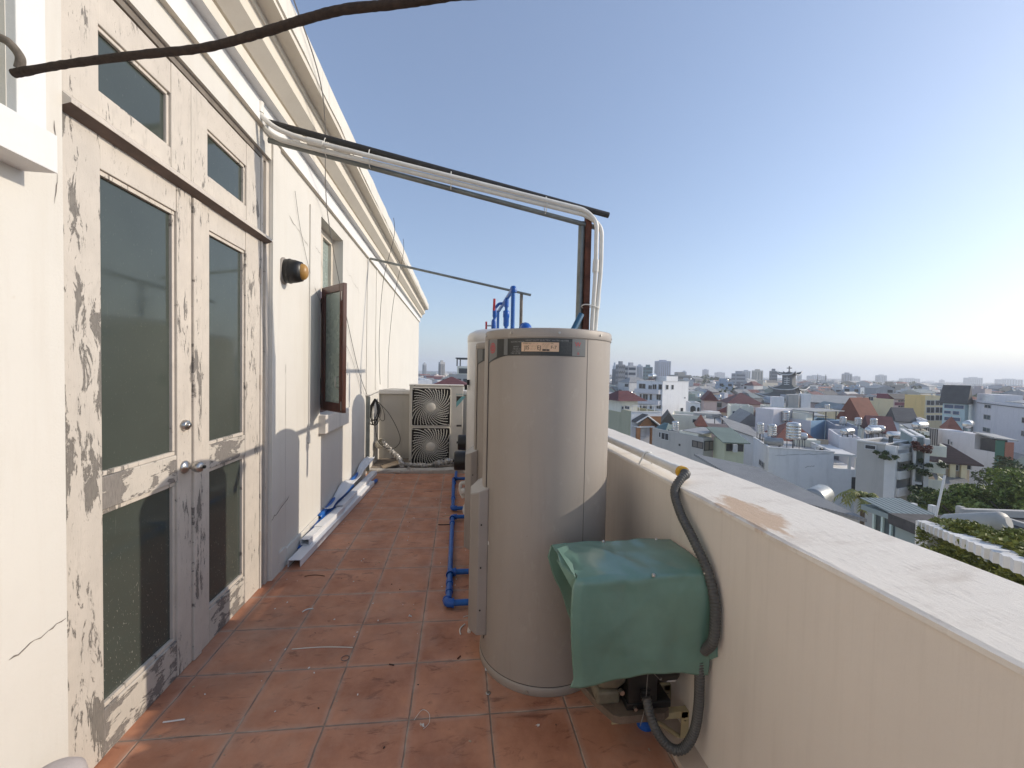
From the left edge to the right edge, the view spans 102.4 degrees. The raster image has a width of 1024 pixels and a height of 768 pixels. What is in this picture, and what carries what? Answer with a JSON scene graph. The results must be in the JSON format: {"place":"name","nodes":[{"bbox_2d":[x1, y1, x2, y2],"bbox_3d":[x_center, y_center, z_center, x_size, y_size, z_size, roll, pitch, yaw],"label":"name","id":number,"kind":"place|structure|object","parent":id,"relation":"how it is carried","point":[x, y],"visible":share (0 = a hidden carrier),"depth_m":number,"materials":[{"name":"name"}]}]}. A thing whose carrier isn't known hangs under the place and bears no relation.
{"place":"outdoors","nodes":[
{"label":"outdoors","id":0,"kind":"place"},
{"bbox_2d":[94,474,677,767],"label":"terrace floor","id":1,"kind":"structure","parent":0,"point":[240,679],"depth_m":2.23,"materials":[{"name":"tile"}]},
{"bbox_2d":[42,757,88,767],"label":"capped stub","id":2,"kind":"object","parent":1,"relation":"on","point":[73,762],"visible":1,"depth_m":1.43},
{"bbox_2d":[297,517,320,548],"bbox_3d":[-2.014,1.498,4.135,0.065,0.124,0.686,1,2,-7],"label":"blue pipe offcut","id":3,"kind":"object","parent":1,"relation":"on","point":[318,520],"visible":0.21,"depth_m":4.23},
{"bbox_2d":[317,497,334,517],"bbox_3d":[-2.106,1.393,4.790,0.058,0.094,0.852,1,2,-7],"label":"blue pipe offcut","id":4,"kind":"object","parent":3,"relation":"on","point":[322,513],"visible":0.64,"depth_m":4.56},
{"bbox_2d":[322,456,373,508],"bbox_3d":[-2.157,1.278,5.613,0.132,0.176,2.103,1,2,-7],"label":"plastic sheet offcut","id":5,"kind":"object","parent":4,"relation":"on","point":[343,488],"visible":0.96,"depth_m":5.32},
{"bbox_2d":[319,484,353,519],"bbox_3d":[-2.121,1.437,5.027,0.055,0.060,1.380,1,2,-8],"label":"blue pipe offcut","id":6,"kind":"object","parent":3,"relation":"on","point":[337,502],"visible":0.49,"depth_m":4.92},
{"bbox_2d":[288,481,373,566],"bbox_3d":[-1.976,1.500,4.803,0.105,0.062,2.562,1,2,-5],"label":"cable trunking","id":7,"kind":"object","parent":1,"relation":"on","point":[303,553],"visible":0.82,"depth_m":4.09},
{"bbox_2d":[300,507,344,544],"bbox_3d":[-1.947,1.455,4.285,0.078,0.055,0.933,1,2,-3],"label":"cable trunking","id":8,"kind":"object","parent":7,"relation":"on","point":[311,536],"visible":0.97,"depth_m":4.12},
{"bbox_2d":[336,471,376,508],"bbox_3d":[-2.079,1.413,5.610,0.085,0.058,1.671,1,2,-5],"label":"cable trunking","id":9,"kind":"object","parent":7,"relation":"on","point":[357,488],"visible":0.79,"depth_m":5.42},
{"bbox_2d":[367,467,464,473],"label":"kerb","id":10,"kind":"structure","parent":1,"relation":"on","point":[447,470],"depth_m":6.88,"materials":[{"name":"concrete"}]},
{"bbox_2d":[379,389,466,457],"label":"back wall","id":11,"kind":"structure","parent":1,"relation":"on","point":[394,403],"depth_m":7.81,"materials":[{"name":"concrete"}]},
{"bbox_2d":[259,100,609,330],"bbox_3d":[-0.547,-0.188,3.272,2.712,3.640,0.165,1,2,-9],"label":"pipe gantry","id":12,"kind":"object","parent":1,"relation":"on","point":[316,145],"visible":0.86,"depth_m":3.24,"materials":[{"name":"grey metal"}]},
{"bbox_2d":[369,257,530,325],"bbox_3d":[-1.031,-0.247,6.544,2.622,3.519,0.049,1,2,5],"label":"drying rail","id":13,"kind":"object","parent":1,"relation":"on","point":[474,282],"visible":0.62,"depth_m":6.46,"materials":[{"name":"grey metal"}]},
{"bbox_2d":[442,471,468,607],"bbox_3d":[-0.635,1.532,4.930,0.241,0.068,3.959,1,2,-7],"label":"floor pipework","id":14,"kind":"object","parent":1,"relation":"on","point":[448,600],"visible":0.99,"depth_m":3.46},
{"bbox_2d":[457,435,465,471],"bbox_3d":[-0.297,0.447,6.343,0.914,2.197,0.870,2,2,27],"label":"pump","id":15,"kind":"object","parent":1,"relation":"on","point":[461,441],"visible":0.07,"depth_m":6.14,"materials":[{"name":"metal"}]},
{"bbox_2d":[464,342,484,549],"bbox_3d":[-0.020,0.631,3.676,0.789,1.993,0.720,1,2,-7],"label":"water heater","id":16,"kind":"object","parent":1,"relation":"on","point":[473,464],"visible":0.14,"depth_m":3.51,"materials":[{"name":"beige metal"}]},
{"bbox_2d":[453,328,504,513],"bbox_3d":[-0.148,0.457,5.069,0.944,2.257,0.910,2,2,28],"label":"white tank","id":17,"kind":"object","parent":1,"relation":"on","point":[475,337],"visible":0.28,"depth_m":4.83,"materials":[{"name":"metal"}]},
{"bbox_2d":[485,286,516,328],"bbox_3d":[-0.221,-0.756,5.659,0.284,0.820,2.076,1,2,-7],"label":"overhead pipework","id":18,"kind":"object","parent":17,"relation":"attached to","point":[505,302],"visible":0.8,"depth_m":5.26,"materials":[{"name":"plastic"}]},
{"bbox_2d":[467,328,611,696],"bbox_3d":[0.161,0.672,2.541,0.835,1.983,0.766,1,2,-7],"label":"water heater","id":19,"kind":"object","parent":1,"relation":"on","point":[538,489],"visible":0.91,"depth_m":2.21,"materials":[{"name":"beige metal"}]},
{"bbox_2d":[571,313,583,328],"bbox_3d":[0.466,-0.420,3.058,0.173,0.230,0.045,0,2,-39],"label":"pipe offcut","id":20,"kind":"object","parent":19,"relation":"on","point":[578,320],"visible":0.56,"depth_m":3.06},
{"bbox_2d":[371,458,453,467],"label":"nook floor","id":21,"kind":"structure","parent":0,"point":[378,462],"depth_m":7.40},
{"bbox_2d":[380,440,404,466],"bbox_3d":[-2.053,1.207,7.205,0.638,0.409,0.193,2,2,37],"label":"foil duct","id":22,"kind":"object","parent":21,"relation":"on","point":[397,456],"visible":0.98,"depth_m":7.25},
{"bbox_2d":[404,462,436,467],"bbox_3d":[-1.579,1.396,7.115,0.556,0.102,0.105,1,2,-7],"label":"foil duct","id":23,"kind":"object","parent":21,"relation":"on","point":[417,464],"visible":0.94,"depth_m":7.08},
{"bbox_2d":[409,384,465,463],"bbox_3d":[-1.365,0.741,7.563,1.006,1.464,0.379,1,2,-7],"label":"cooling unit","id":24,"kind":"object","parent":21,"relation":"on","point":[435,420],"visible":0.97,"depth_m":7.39,"materials":[{"name":"metal"}]},
{"bbox_2d":[432,458,453,467],"bbox_3d":[-1.116,1.359,7.180,0.556,0.186,0.141,1,2,-13],"label":"foil duct","id":25,"kind":"object","parent":21,"relation":"on","point":[441,462],"visible":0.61,"depth_m":7.13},
{"bbox_2d":[434,377,466,389],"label":"long red roof house","id":26,"kind":"structure","parent":0,"point":[451,380],"depth_m":52.19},
{"bbox_2d":[449,358,466,382],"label":"building","id":27,"kind":"structure","parent":0,"point":[461,374],"depth_m":111.86,"materials":[{"name":"white concrete"}]},
{"bbox_2d":[608,391,661,444],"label":"gabled house","id":28,"kind":"structure","parent":0,"point":[627,415],"depth_m":68.83,"materials":[{"name":"paint"}]},
{"bbox_2d":[291,0,1023,383],"label":"sky","id":29,"kind":"structure","parent":0,"point":[830,188],"materials":[{"name":"blue"}]},
{"bbox_2d":[661,409,674,424],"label":"little gable house","id":30,"kind":"structure","parent":0,"point":[666,416],"depth_m":71.02,"materials":[{"name":"grey tile"}]},
{"bbox_2d":[652,427,713,460],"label":"grey flat house","id":31,"kind":"structure","parent":0,"point":[688,443],"depth_m":49.99,"materials":[{"name":"paint"}]},
{"bbox_2d":[700,390,718,410],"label":"pink red roof house","id":32,"kind":"structure","parent":0,"point":[709,399],"depth_m":112.85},
{"bbox_2d":[704,414,728,456],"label":"mauve house","id":33,"kind":"structure","parent":0,"point":[712,422],"depth_m":69.41,"materials":[{"name":"paint"}]},
{"bbox_2d":[706,427,750,463],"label":"pale green house","id":34,"kind":"structure","parent":0,"point":[725,438],"depth_m":45.08,"materials":[{"name":"paint"}]},
{"bbox_2d":[720,393,762,407],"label":"maroon hall","id":35,"kind":"structure","parent":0,"point":[740,398],"depth_m":133.84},
{"bbox_2d":[694,454,866,522],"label":"warehouse","id":36,"kind":"structure","parent":0,"point":[761,477],"depth_m":23.54,"materials":[{"name":"metal"}]},
{"bbox_2d":[806,484,834,501],"bbox_3d":[17.045,6.330,22.923,1.940,1.250,1.100,0,2,-37],"label":"steel water tank","id":37,"kind":"object","parent":36,"relation":"on","point":[824,491],"visible":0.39,"depth_m":22.53,"materials":[{"name":"metal"}]},
{"bbox_2d":[760,393,810,412],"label":"stepped white house","id":38,"kind":"structure","parent":0,"point":[792,401],"depth_m":108.00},
{"bbox_2d":[752,432,856,512],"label":"white house","id":39,"kind":"structure","parent":0,"point":[809,465],"depth_m":45.73,"materials":[{"name":"paint"}]},
{"bbox_2d":[767,424,776,437],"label":"steel water tank","id":40,"kind":"object","parent":39,"relation":"on","point":[772,430],"visible":0.91,"depth_m":51.43,"materials":[{"name":"metal"}]},
{"bbox_2d":[764,437,783,446],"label":"steel water tank","id":41,"kind":"object","parent":39,"relation":"on","point":[771,441],"visible":0.86,"depth_m":47.98,"materials":[{"name":"metal"}]},
{"bbox_2d":[786,422,801,447],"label":"steel water tank","id":42,"kind":"object","parent":39,"relation":"on","point":[793,431],"visible":0.94,"depth_m":47.92,"materials":[{"name":"metal"}]},
{"bbox_2d":[755,407,857,439],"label":"blue house","id":43,"kind":"structure","parent":0,"point":[813,426],"depth_m":66.91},
{"bbox_2d":[796,394,856,412],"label":"long market hall","id":44,"kind":"structure","parent":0,"point":[817,399],"depth_m":134.37,"materials":[{"name":"metal"}]},
{"bbox_2d":[837,398,878,438],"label":"red gable house","id":45,"kind":"structure","parent":0,"point":[852,408],"depth_m":74.52,"materials":[{"name":"tile"}]},
{"bbox_2d":[854,436,911,527],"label":"balcony house","id":46,"kind":"structure","parent":0,"point":[879,477],"depth_m":36.18,"materials":[{"name":"paint"}]},
{"bbox_2d":[872,450,899,459],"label":"potted plants","id":47,"kind":"object","parent":46,"relation":"on","point":[884,456],"visible":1,"depth_m":35.12,"materials":[{"name":"green plant"}]},
{"bbox_2d":[865,393,904,415],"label":"cream block","id":48,"kind":"structure","parent":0,"point":[883,403],"depth_m":112.11,"materials":[{"name":"paint"}]},
{"bbox_2d":[859,497,934,536],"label":"teal pavilion","id":49,"kind":"structure","parent":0,"point":[880,509],"depth_m":18.28,"materials":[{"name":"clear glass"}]},
{"bbox_2d":[899,423,929,435],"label":"sheet roof house","id":50,"kind":"structure","parent":0,"point":[908,426],"depth_m":51.23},
{"bbox_2d":[911,421,928,430],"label":"steel water tank","id":51,"kind":"object","parent":50,"relation":"on","point":[919,424],"visible":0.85,"depth_m":50.20,"materials":[{"name":"metal"}]},
{"bbox_2d":[904,394,942,428],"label":"yellow block","id":52,"kind":"structure","parent":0,"point":[929,408],"depth_m":93.18,"materials":[{"name":"paint"}]},
{"bbox_2d":[924,428,937,445],"bbox_3d":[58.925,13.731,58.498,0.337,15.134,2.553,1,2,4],"label":"grey clad house","id":53,"kind":"structure","parent":0,"point":[933,434],"depth_m":57.63,"materials":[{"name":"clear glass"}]},
{"bbox_2d":[963,377,982,383],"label":"office tower","id":54,"kind":"structure","parent":0,"point":[972,380],"depth_m":1335.71,"materials":[{"name":"white glass"}]},
{"bbox_2d":[968,393,1023,453],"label":"lilac block","id":55,"kind":"structure","parent":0,"point":[1001,414],"depth_m":69.97,"materials":[{"name":"paint"}]},
{"label":"ground","id":56,"kind":"structure","parent":0,"visible":0},
{"bbox_2d":[0,0,428,767],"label":"white building","id":57,"kind":"structure","parent":56,"relation":"on","point":[182,422],"depth_m":2.10,"materials":[{"name":"beige paint"}]},
{"bbox_2d":[61,0,272,767],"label":"door","id":58,"kind":"structure","parent":57,"relation":"in","point":[166,239],"depth_m":2.06,"materials":[{"name":"paint"}]},
{"bbox_2d":[0,0,471,77],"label":"cable","id":59,"kind":"object","parent":57,"relation":"attached to","point":[21,69],"visible":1,"depth_m":1.15,"materials":[{"name":"rubber"}]},
{"bbox_2d":[280,257,308,284],"bbox_3d":[-1.821,-0.947,3.468,0.197,0.225,0.180,1,2,-7],"label":"bulkhead lamp","id":60,"kind":"object","parent":57,"relation":"attached to","point":[293,271],"visible":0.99,"depth_m":3.41,"materials":[{"name":"black plastic"}]},
{"bbox_2d":[293,0,366,393],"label":"thin cable","id":61,"kind":"object","parent":57,"relation":"attached to","point":[325,166],"visible":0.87,"depth_m":3.90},
{"bbox_2d":[318,229,349,433],"bbox_3d":[-2.029,-0.630,4.706,0.593,2.310,1.312,1,2,-7],"label":"window","id":62,"kind":"structure","parent":57,"relation":"in","point":[333,319],"depth_m":4.32,"materials":[{"name":"brown wood"}]},
{"bbox_2d":[366,396,369,470],"bbox_3d":[-2.330,0.802,6.660,0.055,1.220,0.050,1,2,-7],"label":"steel upright","id":63,"kind":"object","parent":57,"relation":"attached to","point":[368,428],"visible":0.94,"depth_m":6.63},
{"bbox_2d":[370,399,400,448],"bbox_3d":[-2.102,0.659,6.780,0.529,0.836,0.032,1,2,-7],"label":"cable coil","id":64,"kind":"object","parent":57,"relation":"attached to","point":[374,423],"visible":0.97,"depth_m":6.76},
{"bbox_2d":[615,361,624,386],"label":"office tower","id":65,"kind":"structure","parent":56,"relation":"on","point":[620,371],"depth_m":276.60,"materials":[{"name":"grey concrete"}]},
{"bbox_2d":[625,362,635,378],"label":"office tower","id":66,"kind":"structure","parent":56,"relation":"on","point":[630,369],"depth_m":279.81,"materials":[{"name":"grey concrete"}]},
{"bbox_2d":[643,365,652,379],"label":"office tower","id":67,"kind":"structure","parent":56,"relation":"on","point":[647,370],"depth_m":409.57,"materials":[{"name":"grey glass"}]},
{"bbox_2d":[634,376,688,415],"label":"white apartment block","id":68,"kind":"structure","parent":56,"relation":"on","point":[669,393],"depth_m":101.14,"materials":[{"name":"paint"}]},
{"bbox_2d":[654,360,670,375],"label":"office tower","id":69,"kind":"structure","parent":56,"relation":"on","point":[662,367],"depth_m":849.23,"materials":[{"name":"grey glass"}]},
{"bbox_2d":[686,401,700,411],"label":"arched window house","id":70,"kind":"structure","parent":56,"relation":"on","point":[691,406],"depth_m":91.76,"materials":[{"name":"paint"}]},
{"bbox_2d":[672,411,720,429],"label":"beige low house","id":71,"kind":"structure","parent":56,"relation":"on","point":[685,420],"depth_m":81.44,"materials":[{"name":"paint"}]},
{"bbox_2d":[694,415,707,427],"bbox_3d":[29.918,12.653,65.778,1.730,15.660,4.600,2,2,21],"label":"orange hip cottage","id":72,"kind":"structure","parent":56,"relation":"on","point":[699,421],"depth_m":64.17,"materials":[{"name":"red tile"}]},
{"bbox_2d":[418,371,1023,385],"bbox_3d":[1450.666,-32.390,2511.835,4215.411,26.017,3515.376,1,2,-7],"label":"horizon city","id":73,"kind":"object","parent":56,"relation":"on","point":[928,382],"visible":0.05,"depth_m":1662.14},
{"bbox_2d":[418,373,1023,403],"bbox_3d":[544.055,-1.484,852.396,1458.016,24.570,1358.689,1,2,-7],"label":"city","id":74,"kind":"object","parent":56,"relation":"on","point":[836,387],"visible":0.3,"depth_m":266.95,"materials":[{"name":"grey concrete"}]},
{"bbox_2d":[731,371,745,383],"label":"office tower","id":75,"kind":"structure","parent":56,"relation":"on","point":[737,377],"depth_m":395.39,"materials":[{"name":"grey concrete"}]},
{"bbox_2d":[727,403,753,416],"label":"chalky house","id":76,"kind":"structure","parent":56,"relation":"on","point":[732,408],"depth_m":88.27,"materials":[{"name":"paint"}]},
{"bbox_2d":[728,408,754,430],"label":"pointed gable house","id":77,"kind":"structure","parent":56,"relation":"on","point":[740,415],"depth_m":74.29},
{"bbox_2d":[720,416,763,465],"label":"long roof house","id":78,"kind":"structure","parent":56,"relation":"on","point":[747,433],"depth_m":55.26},
{"bbox_2d":[751,369,762,379],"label":"office tower","id":79,"kind":"structure","parent":56,"relation":"on","point":[757,374],"depth_m":688.73,"materials":[{"name":"grey concrete"}]},
{"bbox_2d":[755,366,809,396],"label":"pagoda church","id":80,"kind":"structure","parent":56,"relation":"on","point":[787,385],"depth_m":209.89,"materials":[{"name":"tile"}]},
{"bbox_2d":[765,421,812,440],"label":"red hipped house","id":81,"kind":"structure","parent":56,"relation":"on","point":[781,430],"depth_m":57.25,"materials":[{"name":"tile"}]},
{"bbox_2d":[605,428,1023,767],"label":"parapet wall","id":82,"kind":"structure","parent":56,"relation":"on","point":[845,642],"depth_m":1.26,"materials":[{"name":"paint"}]},
{"bbox_2d":[548,538,717,688],"bbox_3d":[0.520,1.009,1.885,0.650,0.483,0.407,1,2,-7],"label":"pump cover","id":83,"kind":"object","parent":82,"relation":"attached to","point":[635,607],"visible":0.98,"depth_m":1.72,"materials":[{"name":"green plastic"}]},
{"bbox_2d":[608,436,688,475],"bbox_3d":[0.663,0.414,3.716,0.093,0.085,3.228,1,2,-7],"label":"parapet conduit","id":84,"kind":"object","parent":82,"relation":"on","point":[673,468],"visible":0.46,"depth_m":2.48,"materials":[{"name":"white plastic"}]},
{"bbox_2d":[670,469,720,655],"bbox_3d":[0.824,0.791,1.912,0.121,0.706,0.472,1,2,5],"label":"corrugated hose","id":85,"kind":"object","parent":84,"relation":"attached to","point":[709,645],"visible":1,"depth_m":1.75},
{"bbox_2d":[611,682,688,738],"bbox_3d":[0.629,1.608,2.007,0.378,0.158,0.210,1,2,-7],"label":"pump bracket","id":86,"kind":"object","parent":82,"relation":"attached to","point":[677,712],"visible":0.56,"depth_m":1.93,"materials":[{"name":"beige metal"}]},
{"bbox_2d":[580,673,679,723],"bbox_3d":[0.561,1.369,1.970,0.424,0.315,0.233,1,2,-7],"label":"water pump","id":87,"kind":"object","parent":86,"relation":"on","point":[619,701],"visible":0.4,"depth_m":1.89,"materials":[{"name":"black plastic"}]},
{"bbox_2d":[641,663,704,756],"bbox_3d":[0.703,1.403,1.809,0.258,0.440,0.068,2,2,19],"label":"corrugated hose","id":88,"kind":"object","parent":87,"relation":"attached to","point":[685,745],"visible":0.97,"depth_m":1.78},
{"bbox_2d":[814,401,843,416],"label":"distant house","id":89,"kind":"structure","parent":56,"relation":"on","point":[836,406],"depth_m":121.78,"materials":[{"name":"grey concrete"}]},
{"bbox_2d":[691,374,976,400],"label":"distant trees","id":90,"kind":"object","parent":56,"relation":"on","point":[704,378],"visible":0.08,"depth_m":389.55,"materials":[{"name":"green plant"}]},
{"bbox_2d":[828,429,860,467],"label":"lilac flat house","id":91,"kind":"structure","parent":56,"relation":"on","point":[844,442],"depth_m":48.45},
{"bbox_2d":[864,427,880,437],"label":"steel water tank","id":92,"kind":"object","parent":91,"relation":"on","point":[872,430],"visible":0.94,"depth_m":49.04,"materials":[{"name":"metal"}]},
{"bbox_2d":[833,489,878,524],"bbox_3d":[21.225,13.975,25.416,2.654,14.950,2.482,1,2,-7],"label":"palm tree","id":93,"kind":"object","parent":56,"relation":"on","point":[854,494],"visible":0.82,"depth_m":25.08,"materials":[{"name":"green plant"}]},
{"bbox_2d":[860,415,896,438],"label":"maroon cottage","id":94,"kind":"structure","parent":56,"relation":"on","point":[887,422],"depth_m":60.08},
{"bbox_2d":[886,407,916,430],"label":"dark gable house","id":95,"kind":"structure","parent":56,"relation":"on","point":[899,416],"depth_m":65.30,"materials":[{"name":"grey tile"}]},
{"bbox_2d":[899,428,946,506],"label":"building","id":96,"kind":"structure","parent":56,"relation":"on","point":[911,435],"depth_m":35.09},
{"bbox_2d":[899,463,932,476],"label":"potted plants","id":97,"kind":"object","parent":96,"relation":"on","point":[919,470],"visible":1,"depth_m":34.67,"materials":[{"name":"green plant"}]},
{"bbox_2d":[906,485,935,504],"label":"potted plants","id":98,"kind":"object","parent":96,"relation":"on","point":[916,493],"visible":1,"depth_m":31.43,"materials":[{"name":"green plant"}]},
{"bbox_2d":[910,440,932,453],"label":"potted plants","id":99,"kind":"object","parent":96,"relation":"on","point":[920,448],"visible":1,"depth_m":34.56,"materials":[{"name":"red plant"}]},
{"bbox_2d":[932,473,968,491],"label":"lean to shed","id":100,"kind":"object","parent":56,"relation":"on","point":[951,480],"depth_m":40.20,"materials":[{"name":"white concrete"}]},
{"bbox_2d":[939,417,962,430],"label":"pyramid roof house","id":101,"kind":"structure","parent":56,"relation":"on","point":[950,423],"depth_m":63.65,"materials":[{"name":"red tile"}]},
{"bbox_2d":[888,508,1023,561],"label":"flat roof annex","id":102,"kind":"object","parent":56,"relation":"on","point":[904,524],"visible":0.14,"depth_m":15.50,"materials":[{"name":"grey concrete"}]},
{"bbox_2d":[935,475,945,516],"bbox_3d":[15.287,4.071,14.714,0.508,1.628,0.069,1,2,-18],"label":"leaning pole","id":103,"kind":"object","parent":102,"relation":"on","point":[940,495],"visible":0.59,"depth_m":14.70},
{"bbox_2d":[940,511,1012,530],"bbox_3d":[15.133,4.553,13.465,0.660,1.121,1.652,1,2,-18],"label":"long roof tank","id":104,"kind":"object","parent":102,"relation":"on","point":[997,520],"visible":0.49,"depth_m":12.98,"materials":[{"name":"metal"}]},
{"bbox_2d":[939,385,972,430],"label":"house","id":105,"kind":"structure","parent":56,"relation":"on","point":[956,400],"depth_m":78.39,"materials":[{"name":"grey tile"}]},
{"bbox_2d":[929,443,983,481],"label":"brown hipped house","id":106,"kind":"structure","parent":56,"relation":"on","point":[959,464],"depth_m":40.96,"materials":[{"name":"tile"}]},
{"bbox_2d":[912,488,1001,514],"bbox_3d":[33.074,14.755,30.163,6.624,13.627,7.070,1,2,-7],"label":"leafy tree","id":107,"kind":"object","parent":56,"relation":"on","point":[949,499],"visible":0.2,"depth_m":31.12,"materials":[{"name":"green plant"}]},
{"bbox_2d":[915,520,1023,575],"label":"pergola","id":108,"kind":"object","parent":56,"relation":"on","point":[1012,561],"visible":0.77,"depth_m":8.92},
{"bbox_2d":[914,516,1023,585],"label":"vine","id":109,"kind":"object","parent":108,"relation":"hanging from","point":[1010,538],"visible":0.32,"depth_m":10.18,"materials":[{"name":"green plant"}]},
{"bbox_2d":[938,429,1018,488],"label":"lilac terrace house","id":110,"kind":"structure","parent":56,"relation":"on","point":[984,449],"depth_m":52.65,"materials":[{"name":"paint"}]},
{"bbox_2d":[948,483,1013,508],"bbox_3d":[36.954,14.351,29.440,7.711,14.637,7.620,1,2,-7],"label":"leafy tree","id":111,"kind":"object","parent":56,"relation":"on","point":[968,489],"visible":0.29,"depth_m":30.47,"materials":[{"name":"green plant"}]},
{"bbox_2d":[939,466,1023,513],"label":"leafy tree","id":112,"kind":"object","parent":56,"relation":"on","point":[1015,489],"visible":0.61,"depth_m":28.66,"materials":[{"name":"green plant"}]},
{"bbox_2d":[971,455,1023,487],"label":"dark tree","id":113,"kind":"object","parent":56,"relation":"on","point":[1006,461],"visible":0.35,"depth_m":48.26,"materials":[{"name":"green plant"}]},
{"bbox_2d":[994,379,1022,384],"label":"office tower","id":114,"kind":"structure","parent":56,"relation":"on","point":[1014,381],"depth_m":1341.71,"materials":[{"name":"white glass"}]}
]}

